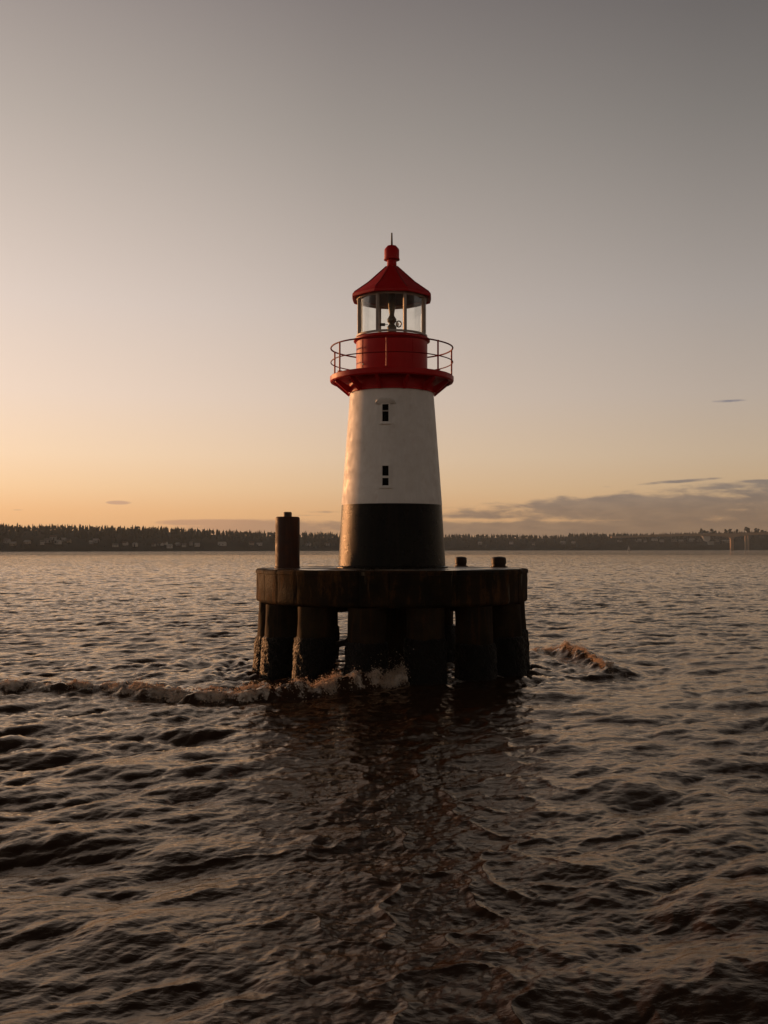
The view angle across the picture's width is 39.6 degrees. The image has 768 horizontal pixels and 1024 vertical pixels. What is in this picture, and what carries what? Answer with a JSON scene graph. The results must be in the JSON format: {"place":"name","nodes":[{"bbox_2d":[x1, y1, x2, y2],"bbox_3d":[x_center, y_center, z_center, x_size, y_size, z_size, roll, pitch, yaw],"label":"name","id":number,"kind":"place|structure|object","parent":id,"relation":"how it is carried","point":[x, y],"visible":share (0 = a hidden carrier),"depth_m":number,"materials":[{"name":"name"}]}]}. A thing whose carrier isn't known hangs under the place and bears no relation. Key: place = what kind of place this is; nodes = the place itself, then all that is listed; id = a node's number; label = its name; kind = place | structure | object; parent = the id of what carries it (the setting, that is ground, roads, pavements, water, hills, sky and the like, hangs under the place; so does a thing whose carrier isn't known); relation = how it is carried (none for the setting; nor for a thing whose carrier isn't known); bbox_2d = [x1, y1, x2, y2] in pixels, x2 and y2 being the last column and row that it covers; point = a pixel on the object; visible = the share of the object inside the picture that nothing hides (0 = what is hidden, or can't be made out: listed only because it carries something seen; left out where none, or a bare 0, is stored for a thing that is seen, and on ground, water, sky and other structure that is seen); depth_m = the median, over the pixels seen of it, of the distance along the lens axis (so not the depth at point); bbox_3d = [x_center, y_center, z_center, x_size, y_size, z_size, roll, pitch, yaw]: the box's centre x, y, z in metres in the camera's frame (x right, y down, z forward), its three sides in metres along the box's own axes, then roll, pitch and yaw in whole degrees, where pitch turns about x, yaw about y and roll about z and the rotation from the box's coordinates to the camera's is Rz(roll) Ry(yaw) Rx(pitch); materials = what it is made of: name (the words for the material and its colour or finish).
{"place":"outdoors","nodes":[
{"label":"outdoors","id":0,"kind":"place"},
{"bbox_2d":[0,550,767,1023],"bbox_3d":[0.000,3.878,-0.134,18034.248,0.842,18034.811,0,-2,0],"label":"water","id":1,"kind":"structure","parent":0,"point":[566,836],"depth_m":16.37,"materials":[{"name":"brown liquid"}]},
{"bbox_2d":[0,639,613,703],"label":"sea foam","id":2,"kind":"object","parent":1,"relation":"on","point":[398,670],"visible":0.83,"depth_m":29.90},
{"bbox_2d":[253,566,530,684],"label":"concrete platform","id":3,"kind":"structure","parent":1,"relation":"in","point":[391,612],"depth_m":31.63,"materials":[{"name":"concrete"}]},
{"bbox_2d":[274,512,299,567],"bbox_3d":[-3.200,0.926,35.389,0.860,1.865,0.860,0,-2,0],"label":"bollard","id":4,"kind":"object","parent":3,"relation":"on","point":[287,539],"visible":0.92,"depth_m":35.04,"materials":[{"name":"metal"}]},
{"bbox_2d":[336,638,346,647],"bbox_3d":[-1.293,3.615,34.428,1.639,1.504,0.243,0,-2,-12],"label":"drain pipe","id":5,"kind":"object","parent":3,"relation":"attached to","point":[341,643],"visible":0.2,"depth_m":34.29,"materials":[{"name":"metal"}]},
{"bbox_2d":[330,233,453,568],"bbox_3d":[0.269,-3.737,35.437,4.117,11.186,4.126,0,-2,0],"label":"lighthouse","id":6,"kind":"object","parent":3,"relation":"on","point":[392,385],"visible":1,"depth_m":34.15,"materials":[{"name":"white paint"}]},
{"bbox_2d":[375,397,395,423],"bbox_3d":[0.048,-3.231,33.979,0.672,0.874,0.226,0,-2,8],"label":"window","id":7,"kind":"structure","parent":6,"relation":"in","point":[385,402],"depth_m":33.96,"materials":[{"name":"black glass"}]},
{"bbox_2d":[379,464,391,487],"bbox_3d":[0.050,-1.126,33.775,0.405,0.752,0.164,0,-2,8],"label":"window","id":8,"kind":"structure","parent":6,"relation":"in","point":[385,468],"depth_m":33.74,"materials":[{"name":"black glass"}]},
{"bbox_2d":[454,557,467,566],"bbox_3d":[2.760,1.779,38.312,0.516,0.362,0.516,0,-2,0],"label":"mooring bollard","id":9,"kind":"object","parent":3,"relation":"on","point":[460,561],"visible":1,"depth_m":38.13,"materials":[{"name":"metal"}]},
{"bbox_2d":[490,556,507,566],"bbox_3d":[3.980,1.729,37.012,0.624,0.372,0.624,0,-2,0],"label":"mooring bollard","id":10,"kind":"object","parent":3,"relation":"on","point":[498,561],"visible":0.86,"depth_m":36.80,"materials":[{"name":"metal"}]},
{"bbox_2d":[611,532,767,549],"bbox_3d":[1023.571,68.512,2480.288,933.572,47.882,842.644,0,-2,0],"label":"road bridge","id":11,"kind":"structure","parent":1,"relation":"in","point":[731,536],"depth_m":2516.66,"materials":[{"name":"concrete"}]},
{"bbox_2d":[0,530,767,551],"bbox_3d":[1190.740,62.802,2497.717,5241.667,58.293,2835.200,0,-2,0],"label":"hills","id":12,"kind":"structure","parent":0,"point":[79,544],"depth_m":2043.85,"materials":[{"name":"plant"}]},
{"bbox_2d":[3,539,10,542],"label":"house","id":13,"kind":"structure","parent":12,"relation":"on","point":[6,540],"depth_m":1539.99,"materials":[{"name":"white"}]},
{"bbox_2d":[49,535,56,539],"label":"house","id":14,"kind":"structure","parent":12,"relation":"on","point":[52,536],"depth_m":1627.95,"materials":[{"name":"white"}]},
{"bbox_2d":[218,542,226,545],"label":"house","id":15,"kind":"structure","parent":12,"relation":"on","point":[222,543],"depth_m":1857.32,"materials":[{"name":"white"}]},
{"bbox_2d":[0,523,767,548],"bbox_3d":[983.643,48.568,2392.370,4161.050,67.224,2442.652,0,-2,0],"label":"forest","id":16,"kind":"object","parent":12,"relation":"on","point":[58,530],"visible":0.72,"depth_m":1917.13,"materials":[{"name":"green plant"}]},
{"bbox_2d":[702,536,713,544],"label":"pale building","id":17,"kind":"structure","parent":12,"relation":"on","point":[707,539],"depth_m":2899.14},
{"bbox_2d":[0,0,767,537],"label":"sky","id":18,"kind":"structure","parent":0,"point":[197,196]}
]}

